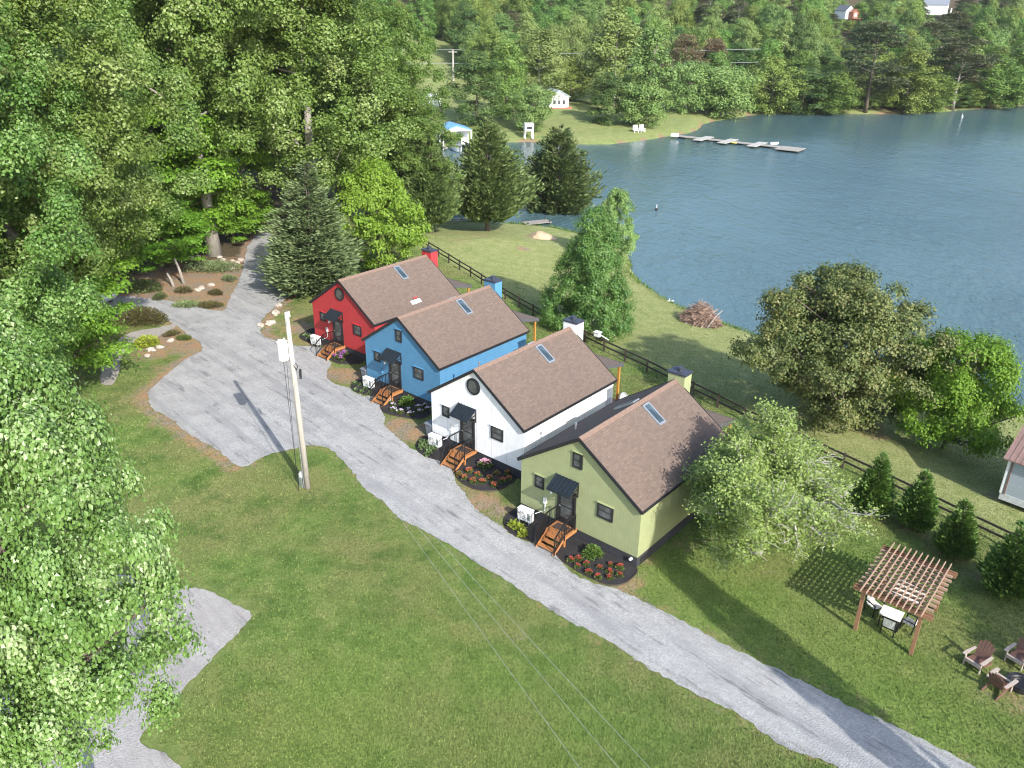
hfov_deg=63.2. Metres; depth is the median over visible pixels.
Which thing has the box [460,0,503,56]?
deciduous tree
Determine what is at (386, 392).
entry steps
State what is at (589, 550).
shrub
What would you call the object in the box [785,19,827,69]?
deciduous tree
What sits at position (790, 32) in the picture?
deciduous tree
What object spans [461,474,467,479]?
flower plant
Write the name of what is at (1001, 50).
deciduous tree
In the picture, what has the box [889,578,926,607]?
cushioned bench
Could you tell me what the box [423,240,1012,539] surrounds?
rail fence
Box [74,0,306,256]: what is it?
tulip tree
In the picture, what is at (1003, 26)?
deciduous tree
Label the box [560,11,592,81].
deciduous tree
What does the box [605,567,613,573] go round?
flower plant
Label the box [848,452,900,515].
arborvitae
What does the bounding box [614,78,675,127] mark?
deciduous tree
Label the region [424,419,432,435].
trash bin
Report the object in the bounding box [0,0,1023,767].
ground
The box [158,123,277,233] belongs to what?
maple tree
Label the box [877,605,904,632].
dining table
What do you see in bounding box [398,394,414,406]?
shrub
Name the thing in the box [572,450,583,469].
window
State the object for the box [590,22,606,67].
deciduous tree
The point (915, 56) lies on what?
deciduous tree
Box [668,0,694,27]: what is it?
deciduous tree
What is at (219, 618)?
gravel pad
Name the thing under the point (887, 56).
deciduous tree
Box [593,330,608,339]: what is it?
white box
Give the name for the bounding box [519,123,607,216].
cedar tree
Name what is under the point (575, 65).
deciduous tree
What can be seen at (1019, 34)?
deciduous tree
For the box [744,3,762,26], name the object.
deciduous tree
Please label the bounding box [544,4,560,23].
deciduous tree
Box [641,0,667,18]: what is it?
deciduous tree
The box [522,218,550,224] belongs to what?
shore dock
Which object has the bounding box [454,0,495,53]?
deciduous tree
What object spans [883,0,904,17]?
deciduous tree
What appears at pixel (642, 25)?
pine tree
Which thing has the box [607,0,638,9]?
deciduous tree
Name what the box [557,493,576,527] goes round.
door
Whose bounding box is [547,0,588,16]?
deciduous tree
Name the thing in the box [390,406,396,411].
flower plant
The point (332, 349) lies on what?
entry steps
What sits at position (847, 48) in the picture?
deciduous tree
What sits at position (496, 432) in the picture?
window
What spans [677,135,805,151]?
floating dock
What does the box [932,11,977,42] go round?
pine tree
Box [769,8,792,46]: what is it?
deciduous tree
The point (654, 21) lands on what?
deciduous tree
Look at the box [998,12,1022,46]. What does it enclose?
deciduous tree
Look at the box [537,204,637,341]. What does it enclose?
pear tree
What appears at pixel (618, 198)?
willow tree
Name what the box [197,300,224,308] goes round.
juniper
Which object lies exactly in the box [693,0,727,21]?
pine tree
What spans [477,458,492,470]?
azalea bush
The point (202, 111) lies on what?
tulip tree
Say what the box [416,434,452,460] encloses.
mulch bed
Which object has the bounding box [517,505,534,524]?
heat pump
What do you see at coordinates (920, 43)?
deciduous tree
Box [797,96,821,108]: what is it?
deciduous tree
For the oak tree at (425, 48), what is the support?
on the ground at (580, 126)
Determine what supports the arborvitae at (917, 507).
on the ground at (580, 126)
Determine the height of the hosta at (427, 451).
0.521 m
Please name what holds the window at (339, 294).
in the red cottage at (353, 310)
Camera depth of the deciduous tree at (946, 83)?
235.72 m
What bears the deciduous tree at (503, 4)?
on the ground at (580, 126)
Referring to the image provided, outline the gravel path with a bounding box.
[99,324,176,384]
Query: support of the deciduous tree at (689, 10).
on the ground at (580, 126)
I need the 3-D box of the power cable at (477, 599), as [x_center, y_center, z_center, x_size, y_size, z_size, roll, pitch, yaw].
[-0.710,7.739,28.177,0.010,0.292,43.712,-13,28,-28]
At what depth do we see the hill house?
362.75 m
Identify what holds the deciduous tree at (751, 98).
on the ground at (580, 126)
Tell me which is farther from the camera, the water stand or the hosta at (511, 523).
the water stand
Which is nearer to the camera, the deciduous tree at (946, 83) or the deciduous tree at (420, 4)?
the deciduous tree at (946, 83)
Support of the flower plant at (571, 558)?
on the mulch bed at (574, 546)
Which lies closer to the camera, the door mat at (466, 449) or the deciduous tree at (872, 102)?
the door mat at (466, 449)
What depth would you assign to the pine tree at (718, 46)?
243.85 m
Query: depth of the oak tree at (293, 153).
135.49 m
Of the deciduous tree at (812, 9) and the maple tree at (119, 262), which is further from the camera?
the deciduous tree at (812, 9)
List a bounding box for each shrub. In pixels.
[117,305,169,327]
[124,278,162,294]
[133,334,161,348]
[181,259,243,274]
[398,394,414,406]
[581,543,603,560]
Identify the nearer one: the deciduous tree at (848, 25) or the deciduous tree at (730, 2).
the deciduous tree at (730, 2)
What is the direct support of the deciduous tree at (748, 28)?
on the ground at (580, 126)
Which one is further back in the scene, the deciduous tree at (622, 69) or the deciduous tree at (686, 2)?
the deciduous tree at (686, 2)
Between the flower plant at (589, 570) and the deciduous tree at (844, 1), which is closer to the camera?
the flower plant at (589, 570)
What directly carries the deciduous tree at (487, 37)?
on the ground at (580, 126)
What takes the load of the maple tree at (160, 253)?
on the ground at (580, 126)
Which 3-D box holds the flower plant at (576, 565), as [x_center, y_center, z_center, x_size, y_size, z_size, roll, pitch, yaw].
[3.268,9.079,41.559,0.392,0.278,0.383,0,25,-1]
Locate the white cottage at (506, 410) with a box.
[427,315,623,478]
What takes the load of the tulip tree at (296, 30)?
on the ground at (580, 126)
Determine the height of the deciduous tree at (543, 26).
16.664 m
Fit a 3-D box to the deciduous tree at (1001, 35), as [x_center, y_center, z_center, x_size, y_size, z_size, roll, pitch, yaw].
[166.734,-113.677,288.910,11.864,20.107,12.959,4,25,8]
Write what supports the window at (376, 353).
in the blue cottage at (421, 352)
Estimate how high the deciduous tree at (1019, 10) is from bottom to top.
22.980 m
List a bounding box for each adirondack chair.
[962,640,995,674]
[981,667,1018,700]
[1004,636,1023,670]
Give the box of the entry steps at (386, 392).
[370,373,402,406]
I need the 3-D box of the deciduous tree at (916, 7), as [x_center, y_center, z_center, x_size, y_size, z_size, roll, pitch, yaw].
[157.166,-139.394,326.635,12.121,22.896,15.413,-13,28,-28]
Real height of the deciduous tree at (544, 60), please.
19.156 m
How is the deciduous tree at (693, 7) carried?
on the ground at (580, 126)
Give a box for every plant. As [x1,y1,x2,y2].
[151,291,167,300]
[162,329,180,336]
[173,285,193,293]
[176,334,191,340]
[208,288,223,296]
[222,274,237,282]
[340,350,347,355]
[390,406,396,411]
[406,410,414,415]
[453,470,462,476]
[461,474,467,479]
[465,467,473,473]
[469,477,478,484]
[474,471,481,477]
[478,478,485,483]
[485,474,493,480]
[491,481,497,487]
[497,476,505,483]
[506,475,512,481]
[566,555,574,562]
[573,562,580,568]
[574,554,583,562]
[583,560,590,567]
[585,568,592,574]
[593,572,601,579]
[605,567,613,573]
[606,573,614,580]
[615,563,624,571]
[615,571,623,576]
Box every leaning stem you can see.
[166,273,174,286]
[173,258,184,283]
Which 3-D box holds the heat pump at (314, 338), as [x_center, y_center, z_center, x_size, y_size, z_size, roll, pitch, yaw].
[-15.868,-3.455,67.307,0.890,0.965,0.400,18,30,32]
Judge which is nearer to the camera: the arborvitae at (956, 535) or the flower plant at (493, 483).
the arborvitae at (956, 535)
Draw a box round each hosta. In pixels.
[417,441,427,450]
[423,448,432,457]
[428,445,436,450]
[506,518,518,529]
[516,521,527,530]
[516,528,528,536]
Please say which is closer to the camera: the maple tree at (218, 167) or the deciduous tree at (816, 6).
the maple tree at (218, 167)
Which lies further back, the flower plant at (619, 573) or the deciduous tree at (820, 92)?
the deciduous tree at (820, 92)
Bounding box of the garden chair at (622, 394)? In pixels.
[618,392,627,398]
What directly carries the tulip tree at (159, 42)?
on the ground at (580, 126)
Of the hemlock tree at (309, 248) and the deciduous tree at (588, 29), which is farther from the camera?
the deciduous tree at (588, 29)
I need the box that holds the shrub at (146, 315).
[117,305,169,327]
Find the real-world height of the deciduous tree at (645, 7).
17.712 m
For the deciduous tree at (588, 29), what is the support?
on the ground at (580, 126)
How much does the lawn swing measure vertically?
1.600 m
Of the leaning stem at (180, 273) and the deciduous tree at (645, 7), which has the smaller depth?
the leaning stem at (180, 273)
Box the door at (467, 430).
[460,418,474,448]
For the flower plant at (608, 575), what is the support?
on the mulch bed at (574, 546)
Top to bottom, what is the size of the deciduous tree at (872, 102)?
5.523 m
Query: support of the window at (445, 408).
in the white cottage at (506, 410)
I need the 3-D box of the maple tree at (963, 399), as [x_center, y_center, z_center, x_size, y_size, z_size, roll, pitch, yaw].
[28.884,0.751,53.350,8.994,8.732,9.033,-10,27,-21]
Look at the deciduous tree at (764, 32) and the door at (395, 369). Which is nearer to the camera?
the door at (395, 369)
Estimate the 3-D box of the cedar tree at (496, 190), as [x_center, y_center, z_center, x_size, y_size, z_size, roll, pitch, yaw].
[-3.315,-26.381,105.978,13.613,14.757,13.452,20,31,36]
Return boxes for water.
[395,106,1023,410]
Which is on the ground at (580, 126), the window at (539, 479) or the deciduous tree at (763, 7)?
the deciduous tree at (763, 7)
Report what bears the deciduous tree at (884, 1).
on the ground at (580, 126)
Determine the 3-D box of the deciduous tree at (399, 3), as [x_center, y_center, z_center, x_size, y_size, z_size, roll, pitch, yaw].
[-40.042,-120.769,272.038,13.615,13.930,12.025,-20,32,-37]
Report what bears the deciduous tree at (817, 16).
on the ground at (580, 126)
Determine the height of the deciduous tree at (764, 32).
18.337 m
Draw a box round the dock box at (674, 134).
[671,133,678,136]
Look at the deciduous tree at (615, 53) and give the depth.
213.91 m
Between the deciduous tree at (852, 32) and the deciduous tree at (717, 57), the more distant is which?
the deciduous tree at (852, 32)
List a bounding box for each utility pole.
[276,311,310,489]
[449,50,453,80]
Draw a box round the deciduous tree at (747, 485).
[678,396,888,574]
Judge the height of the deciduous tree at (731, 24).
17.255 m
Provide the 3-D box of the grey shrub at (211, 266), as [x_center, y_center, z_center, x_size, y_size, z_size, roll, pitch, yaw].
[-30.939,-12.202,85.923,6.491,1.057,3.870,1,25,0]
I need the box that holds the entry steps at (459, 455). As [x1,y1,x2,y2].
[439,431,476,471]
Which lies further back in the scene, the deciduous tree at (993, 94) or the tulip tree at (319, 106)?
the deciduous tree at (993, 94)
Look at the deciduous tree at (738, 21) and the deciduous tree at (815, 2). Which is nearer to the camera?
the deciduous tree at (738, 21)
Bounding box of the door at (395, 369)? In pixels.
[389,361,401,387]
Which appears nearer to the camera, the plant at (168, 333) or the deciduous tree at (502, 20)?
the plant at (168, 333)
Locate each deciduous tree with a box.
[365,0,396,24]
[381,0,411,30]
[406,0,438,40]
[420,0,452,37]
[435,0,465,43]
[444,0,482,64]
[445,50,504,126]
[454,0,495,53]
[455,22,487,70]
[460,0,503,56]
[462,20,505,82]
[485,1,502,21]
[485,12,516,58]
[488,35,530,119]
[491,33,529,83]
[497,0,513,25]
[502,81,557,131]
[504,0,533,38]
[505,25,571,104]
[512,11,548,83]
[522,22,548,74]
[528,0,549,23]
[535,11,550,27]
[541,22,571,73]
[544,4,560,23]
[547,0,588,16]
[547,6,581,45]
[552,55,593,101]
[556,14,598,68]
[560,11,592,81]
[569,0,592,16]
[570,4,660,106]
[584,71,629,125]
[585,0,608,60]
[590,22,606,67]
[603,15,637,76]
[605,0,619,7]
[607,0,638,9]
[612,6,641,68]
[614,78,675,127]
[618,25,679,126]
[620,0,640,22]
[634,16,672,75]
[637,1,653,22]
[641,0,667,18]
[642,6,675,34]
[647,13,666,45]
[654,30,689,91]
[663,59,715,114]
[665,0,695,31]
[667,0,697,28]
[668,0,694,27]
[670,27,685,36]
[678,396,888,574]
[682,25,707,57]
[685,0,695,14]
[688,0,697,25]
[691,62,763,120]
[693,50,731,85]
[696,1,729,30]
[697,29,727,66]
[698,16,718,35]
[698,28,717,57]
[699,0,730,27]
[706,27,738,65]
[714,22,728,29]
[722,23,739,51]
[723,0,740,25]
[724,17,756,54]
[727,42,759,85]
[729,20,763,67]
[740,0,767,22]
[742,80,761,107]
[743,65,772,102]
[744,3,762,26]
[744,53,810,115]
[745,0,769,14]
[746,37,787,81]
[751,22,775,63]
[756,18,800,80]
[756,74,781,93]
[757,3,782,47]
[757,17,771,29]
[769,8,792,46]
[770,0,796,12]
[770,67,834,115]
[772,0,792,11]
[781,16,806,57]
[782,14,808,74]
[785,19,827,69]
[786,49,821,87]
[791,0,814,17]
[793,0,808,15]
[794,66,826,102]
[794,94,812,105]
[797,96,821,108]
[799,69,865,114]
[805,8,837,48]
[806,7,832,48]
[811,0,824,8]
[812,4,835,27]
[816,44,836,70]
[817,57,850,86]
[818,37,841,73]
[821,0,844,30]
[825,38,841,54]
[827,89,860,109]
[828,0,849,8]
[829,28,846,41]
[829,42,855,69]
[835,44,855,70]
[840,4,856,29]
[840,50,862,68]
[841,92,861,107]
[849,1,868,26]
[849,20,868,45]
[851,67,873,104]
[852,43,897,88]
[852,60,882,96]
[856,90,886,108]
[859,0,876,13]
[865,0,889,20]
[867,0,890,15]
[869,3,897,22]
[872,87,895,107]
[875,23,908,85]
[875,48,947,114]
[882,16,898,24]
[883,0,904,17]
[890,1,901,11]
[892,27,920,61]
[894,0,927,28]
[894,7,908,21]
[897,8,918,29]
[900,3,909,10]
[902,64,927,88]
[903,36,932,79]
[903,72,966,112]
[906,27,937,54]
[925,64,954,94]
[933,93,953,107]
[942,32,961,42]
[948,81,974,107]
[950,53,1023,108]
[951,59,969,76]
[953,1,972,26]
[959,79,990,101]
[960,82,989,106]
[963,3,982,23]
[963,5,1001,35]
[963,20,998,54]
[964,37,984,70]
[980,14,997,46]
[983,25,1010,56]
[984,0,999,16]
[984,22,1016,51]
[987,44,1015,65]
[993,7,1009,21]
[994,46,1023,105]
[996,6,1020,25]
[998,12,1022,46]
[1005,0,1023,9]
[1008,6,1023,21]
[1009,43,1023,63]
[1010,21,1023,56]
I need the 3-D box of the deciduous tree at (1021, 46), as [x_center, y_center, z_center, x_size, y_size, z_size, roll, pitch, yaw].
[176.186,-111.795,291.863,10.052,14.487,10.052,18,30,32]
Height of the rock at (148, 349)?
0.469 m
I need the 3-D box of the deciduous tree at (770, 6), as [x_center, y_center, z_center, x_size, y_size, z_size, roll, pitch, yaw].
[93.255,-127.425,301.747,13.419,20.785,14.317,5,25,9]
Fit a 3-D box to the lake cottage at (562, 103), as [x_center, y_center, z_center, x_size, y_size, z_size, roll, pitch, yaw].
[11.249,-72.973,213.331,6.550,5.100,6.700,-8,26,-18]
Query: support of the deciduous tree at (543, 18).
on the ground at (580, 126)
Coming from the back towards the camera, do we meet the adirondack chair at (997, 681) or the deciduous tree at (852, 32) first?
the deciduous tree at (852, 32)
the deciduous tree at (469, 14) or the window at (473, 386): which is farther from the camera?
the deciduous tree at (469, 14)
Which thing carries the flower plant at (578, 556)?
on the mulch bed at (574, 546)
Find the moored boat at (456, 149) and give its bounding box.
[450,141,461,152]
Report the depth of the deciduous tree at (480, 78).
189.15 m
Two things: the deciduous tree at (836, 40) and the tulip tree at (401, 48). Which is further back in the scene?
the deciduous tree at (836, 40)
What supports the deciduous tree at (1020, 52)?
on the ground at (580, 126)
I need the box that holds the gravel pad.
[0,575,251,767]
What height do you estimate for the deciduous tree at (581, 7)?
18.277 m
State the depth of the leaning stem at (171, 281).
80.59 m
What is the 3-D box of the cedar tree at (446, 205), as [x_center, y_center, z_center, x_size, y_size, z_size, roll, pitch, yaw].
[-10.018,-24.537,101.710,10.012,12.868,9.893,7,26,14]
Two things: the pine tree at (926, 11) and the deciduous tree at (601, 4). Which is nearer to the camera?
the deciduous tree at (601, 4)
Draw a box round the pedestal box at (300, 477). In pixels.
[298,471,303,487]
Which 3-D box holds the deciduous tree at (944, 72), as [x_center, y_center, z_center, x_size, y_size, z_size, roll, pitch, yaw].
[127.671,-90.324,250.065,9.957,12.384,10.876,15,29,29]
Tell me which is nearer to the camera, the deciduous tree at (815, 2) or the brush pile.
the brush pile
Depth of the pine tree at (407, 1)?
282.30 m
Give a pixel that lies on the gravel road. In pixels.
(227, 388)
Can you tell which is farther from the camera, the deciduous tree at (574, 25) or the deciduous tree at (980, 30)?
the deciduous tree at (980, 30)
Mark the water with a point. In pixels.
(929, 207)
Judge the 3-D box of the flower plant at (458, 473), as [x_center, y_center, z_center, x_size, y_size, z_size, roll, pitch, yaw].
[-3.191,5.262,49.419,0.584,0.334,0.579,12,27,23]
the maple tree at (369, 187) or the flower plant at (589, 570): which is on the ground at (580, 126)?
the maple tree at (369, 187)
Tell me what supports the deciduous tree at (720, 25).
on the ground at (580, 126)
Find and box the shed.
[998,425,1023,507]
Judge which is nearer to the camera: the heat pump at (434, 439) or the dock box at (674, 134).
the heat pump at (434, 439)
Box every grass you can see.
[446,220,1019,409]
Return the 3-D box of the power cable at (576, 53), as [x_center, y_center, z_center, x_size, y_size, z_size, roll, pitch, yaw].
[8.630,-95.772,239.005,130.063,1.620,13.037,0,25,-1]
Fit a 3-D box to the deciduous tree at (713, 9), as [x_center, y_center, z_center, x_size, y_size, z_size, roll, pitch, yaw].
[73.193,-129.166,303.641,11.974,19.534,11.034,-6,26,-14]
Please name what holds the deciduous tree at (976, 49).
on the ground at (580, 126)
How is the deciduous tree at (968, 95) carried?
on the ground at (580, 126)
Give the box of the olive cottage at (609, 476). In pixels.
[517,366,735,567]
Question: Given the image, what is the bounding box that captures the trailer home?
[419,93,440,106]
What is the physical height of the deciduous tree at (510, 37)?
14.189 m
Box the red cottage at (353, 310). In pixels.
[309,246,471,360]
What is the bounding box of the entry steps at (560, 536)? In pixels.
[535,505,576,555]
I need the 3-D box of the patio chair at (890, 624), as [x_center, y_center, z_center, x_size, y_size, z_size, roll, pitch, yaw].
[17.037,10.806,37.451,0.610,0.953,0.652,21,32,37]
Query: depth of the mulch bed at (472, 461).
49.35 m
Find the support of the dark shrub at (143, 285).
on the ground at (580, 126)
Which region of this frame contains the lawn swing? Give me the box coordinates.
[633,125,645,132]
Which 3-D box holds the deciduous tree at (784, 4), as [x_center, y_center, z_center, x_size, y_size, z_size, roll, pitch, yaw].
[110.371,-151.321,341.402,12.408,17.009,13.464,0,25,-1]
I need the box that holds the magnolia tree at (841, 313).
[721,254,987,440]
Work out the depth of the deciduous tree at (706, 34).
270.65 m
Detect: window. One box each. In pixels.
[319,310,325,321]
[335,287,343,300]
[352,323,361,336]
[373,349,380,361]
[394,328,401,342]
[412,365,423,380]
[441,403,449,417]
[466,378,479,394]
[490,424,503,442]
[534,472,544,489]
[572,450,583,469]
[596,500,613,522]
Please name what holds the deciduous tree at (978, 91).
on the ground at (580, 126)
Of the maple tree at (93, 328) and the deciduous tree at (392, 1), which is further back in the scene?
the deciduous tree at (392, 1)
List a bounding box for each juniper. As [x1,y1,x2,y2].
[170,299,198,308]
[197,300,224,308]
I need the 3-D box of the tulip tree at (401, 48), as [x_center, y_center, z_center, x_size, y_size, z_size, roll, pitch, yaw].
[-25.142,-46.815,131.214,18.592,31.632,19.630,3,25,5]
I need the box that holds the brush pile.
[676,299,724,329]
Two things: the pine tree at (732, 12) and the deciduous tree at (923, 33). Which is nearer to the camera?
the deciduous tree at (923, 33)
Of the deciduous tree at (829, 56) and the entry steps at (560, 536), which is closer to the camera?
the entry steps at (560, 536)
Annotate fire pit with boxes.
[1006,672,1023,694]
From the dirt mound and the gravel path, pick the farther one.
the dirt mound
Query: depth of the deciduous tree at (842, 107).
235.62 m
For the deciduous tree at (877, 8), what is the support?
on the ground at (580, 126)
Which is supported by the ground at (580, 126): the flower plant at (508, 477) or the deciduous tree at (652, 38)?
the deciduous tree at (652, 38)
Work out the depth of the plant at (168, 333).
69.16 m
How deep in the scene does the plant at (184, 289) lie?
79.14 m
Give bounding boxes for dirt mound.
[528,231,556,239]
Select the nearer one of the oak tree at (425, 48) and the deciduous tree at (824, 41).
the oak tree at (425, 48)
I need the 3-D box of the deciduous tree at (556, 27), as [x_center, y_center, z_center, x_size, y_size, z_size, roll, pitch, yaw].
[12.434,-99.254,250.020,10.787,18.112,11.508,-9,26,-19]
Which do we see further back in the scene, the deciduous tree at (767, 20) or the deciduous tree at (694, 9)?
the deciduous tree at (694, 9)
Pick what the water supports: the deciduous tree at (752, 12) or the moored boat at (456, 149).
the moored boat at (456, 149)
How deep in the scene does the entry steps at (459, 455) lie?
50.44 m
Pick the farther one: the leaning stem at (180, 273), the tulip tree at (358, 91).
the tulip tree at (358, 91)
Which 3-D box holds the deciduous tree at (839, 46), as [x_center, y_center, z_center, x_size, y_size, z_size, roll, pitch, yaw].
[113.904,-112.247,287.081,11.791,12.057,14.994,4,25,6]
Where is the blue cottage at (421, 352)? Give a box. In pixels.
[361,275,538,408]
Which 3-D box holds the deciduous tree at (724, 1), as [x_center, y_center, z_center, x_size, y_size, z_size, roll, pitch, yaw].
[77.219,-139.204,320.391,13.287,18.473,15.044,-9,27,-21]
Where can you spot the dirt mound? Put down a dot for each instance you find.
(541, 235)
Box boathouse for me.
[436,121,471,149]
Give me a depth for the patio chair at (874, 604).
38.68 m
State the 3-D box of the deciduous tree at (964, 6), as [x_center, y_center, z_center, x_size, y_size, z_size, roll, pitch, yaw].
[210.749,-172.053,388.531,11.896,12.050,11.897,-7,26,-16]
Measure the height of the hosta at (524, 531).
0.472 m
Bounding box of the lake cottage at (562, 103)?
[544,88,571,108]
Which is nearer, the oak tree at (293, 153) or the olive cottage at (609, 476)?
the olive cottage at (609, 476)
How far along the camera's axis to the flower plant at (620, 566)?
41.37 m
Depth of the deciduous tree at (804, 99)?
239.31 m
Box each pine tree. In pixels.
[401,0,428,27]
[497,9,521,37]
[538,0,561,18]
[629,20,648,52]
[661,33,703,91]
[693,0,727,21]
[695,37,732,90]
[724,0,751,23]
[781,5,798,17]
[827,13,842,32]
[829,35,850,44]
[834,20,916,112]
[857,13,875,20]
[912,2,930,25]
[913,20,965,50]
[924,35,1003,110]
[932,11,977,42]
[952,0,977,12]
[978,0,1009,12]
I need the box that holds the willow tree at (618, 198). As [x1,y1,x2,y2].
[592,184,639,264]
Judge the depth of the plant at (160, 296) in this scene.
77.38 m
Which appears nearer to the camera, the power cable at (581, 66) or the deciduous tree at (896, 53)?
the power cable at (581, 66)
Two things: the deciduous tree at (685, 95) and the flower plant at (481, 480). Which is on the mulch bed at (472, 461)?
the flower plant at (481, 480)
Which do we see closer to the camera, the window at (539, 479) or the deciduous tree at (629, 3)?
the window at (539, 479)
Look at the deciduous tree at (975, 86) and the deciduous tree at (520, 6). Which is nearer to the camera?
the deciduous tree at (975, 86)
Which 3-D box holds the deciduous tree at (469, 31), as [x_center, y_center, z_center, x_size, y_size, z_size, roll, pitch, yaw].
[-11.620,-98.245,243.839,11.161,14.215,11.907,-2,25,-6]
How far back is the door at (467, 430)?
50.97 m
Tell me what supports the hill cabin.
on the ground at (580, 126)
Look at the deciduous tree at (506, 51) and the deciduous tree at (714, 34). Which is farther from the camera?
the deciduous tree at (714, 34)
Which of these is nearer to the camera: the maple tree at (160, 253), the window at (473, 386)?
the window at (473, 386)
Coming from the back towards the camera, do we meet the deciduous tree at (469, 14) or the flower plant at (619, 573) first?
the deciduous tree at (469, 14)
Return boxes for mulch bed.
[299,328,323,345]
[324,353,363,364]
[350,377,383,396]
[380,395,431,418]
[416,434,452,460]
[454,456,517,490]
[503,507,549,544]
[556,536,637,585]
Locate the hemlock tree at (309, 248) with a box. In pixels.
[249,160,365,297]
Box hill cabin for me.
[834,5,860,22]
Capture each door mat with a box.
[456,446,468,452]
[552,523,569,531]
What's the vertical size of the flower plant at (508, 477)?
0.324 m
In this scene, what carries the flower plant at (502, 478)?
on the mulch bed at (472, 461)
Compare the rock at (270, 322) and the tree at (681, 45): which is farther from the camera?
the tree at (681, 45)
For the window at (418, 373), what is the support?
in the blue cottage at (421, 352)
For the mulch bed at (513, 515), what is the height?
0.128 m
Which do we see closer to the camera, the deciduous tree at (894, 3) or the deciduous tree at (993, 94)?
the deciduous tree at (993, 94)
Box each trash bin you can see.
[360,366,367,377]
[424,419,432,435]
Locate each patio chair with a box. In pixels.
[864,594,884,617]
[880,616,899,637]
[899,612,918,635]
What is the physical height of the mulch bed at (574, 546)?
0.129 m
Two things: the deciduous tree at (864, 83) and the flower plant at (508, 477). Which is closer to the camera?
the flower plant at (508, 477)
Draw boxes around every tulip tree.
[0,0,112,389]
[0,0,170,343]
[0,296,208,767]
[12,0,222,320]
[24,9,155,115]
[36,0,226,190]
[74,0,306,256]
[146,14,250,128]
[148,3,345,208]
[162,0,427,212]
[289,0,415,201]
[317,0,405,148]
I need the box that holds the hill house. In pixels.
[922,0,951,14]
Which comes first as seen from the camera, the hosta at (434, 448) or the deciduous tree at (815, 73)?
the hosta at (434, 448)
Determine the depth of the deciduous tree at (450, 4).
281.99 m
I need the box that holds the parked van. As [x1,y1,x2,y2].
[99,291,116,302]
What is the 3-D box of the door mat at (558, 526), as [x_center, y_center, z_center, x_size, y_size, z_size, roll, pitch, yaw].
[2.578,7.506,43.566,0.800,0.012,0.500,20,31,36]
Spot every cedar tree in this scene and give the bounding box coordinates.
[397,130,470,232]
[448,116,552,230]
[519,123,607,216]
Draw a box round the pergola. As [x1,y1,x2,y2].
[853,542,957,655]
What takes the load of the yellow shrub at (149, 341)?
on the ground at (580, 126)
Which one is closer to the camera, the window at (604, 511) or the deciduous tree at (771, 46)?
the window at (604, 511)
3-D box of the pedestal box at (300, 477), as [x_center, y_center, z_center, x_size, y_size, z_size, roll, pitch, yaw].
[-12.155,5.519,48.071,0.300,1.030,0.220,20,31,36]
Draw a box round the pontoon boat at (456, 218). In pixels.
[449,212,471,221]
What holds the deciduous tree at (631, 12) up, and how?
on the ground at (580, 126)
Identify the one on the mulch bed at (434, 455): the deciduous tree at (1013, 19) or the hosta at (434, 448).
the hosta at (434, 448)
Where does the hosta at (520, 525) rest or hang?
on the mulch bed at (513, 515)
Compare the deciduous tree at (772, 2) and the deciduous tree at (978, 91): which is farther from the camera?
the deciduous tree at (772, 2)
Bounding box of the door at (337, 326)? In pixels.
[332,319,343,344]
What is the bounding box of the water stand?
[524,123,533,138]
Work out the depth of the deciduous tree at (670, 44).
243.54 m
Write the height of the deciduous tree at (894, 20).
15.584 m
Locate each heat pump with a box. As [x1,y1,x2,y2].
[310,334,320,347]
[363,375,374,388]
[428,432,441,448]
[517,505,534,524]
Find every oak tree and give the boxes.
[211,1,363,178]
[313,1,453,221]
[340,83,465,225]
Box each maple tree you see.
[0,182,146,338]
[0,261,142,374]
[95,103,254,242]
[97,198,217,272]
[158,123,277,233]
[192,182,279,243]
[327,154,436,268]
[877,324,1023,458]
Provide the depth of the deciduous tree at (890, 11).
328.49 m
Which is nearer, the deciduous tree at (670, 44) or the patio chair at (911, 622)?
the patio chair at (911, 622)
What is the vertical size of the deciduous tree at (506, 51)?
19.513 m
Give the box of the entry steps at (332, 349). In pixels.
[315,331,344,360]
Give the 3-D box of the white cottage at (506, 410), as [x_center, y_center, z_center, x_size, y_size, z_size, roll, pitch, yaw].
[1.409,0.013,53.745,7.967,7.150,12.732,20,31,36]
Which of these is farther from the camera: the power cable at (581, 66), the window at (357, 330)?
the power cable at (581, 66)
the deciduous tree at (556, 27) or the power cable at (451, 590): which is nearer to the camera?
the power cable at (451, 590)
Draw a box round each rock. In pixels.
[146,347,155,351]
[265,320,275,325]
[270,309,279,315]
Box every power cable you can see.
[295,371,578,766]
[296,379,617,766]
[300,389,649,767]
[403,49,753,53]
[423,62,753,67]
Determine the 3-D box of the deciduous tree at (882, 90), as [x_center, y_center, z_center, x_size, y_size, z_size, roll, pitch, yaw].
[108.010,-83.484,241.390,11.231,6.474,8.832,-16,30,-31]
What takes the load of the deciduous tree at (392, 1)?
on the ground at (580, 126)
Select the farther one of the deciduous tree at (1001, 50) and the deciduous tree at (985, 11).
the deciduous tree at (985, 11)
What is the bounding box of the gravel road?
[101,232,975,767]
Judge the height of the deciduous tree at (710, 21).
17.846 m
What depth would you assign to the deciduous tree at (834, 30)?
311.73 m
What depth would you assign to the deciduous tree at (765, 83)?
236.99 m
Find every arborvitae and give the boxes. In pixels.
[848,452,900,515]
[891,468,940,532]
[930,497,980,559]
[976,518,1023,600]
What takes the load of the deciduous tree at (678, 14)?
on the ground at (580, 126)
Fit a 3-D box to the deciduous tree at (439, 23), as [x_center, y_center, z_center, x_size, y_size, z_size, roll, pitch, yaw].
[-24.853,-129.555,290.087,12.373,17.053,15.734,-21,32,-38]

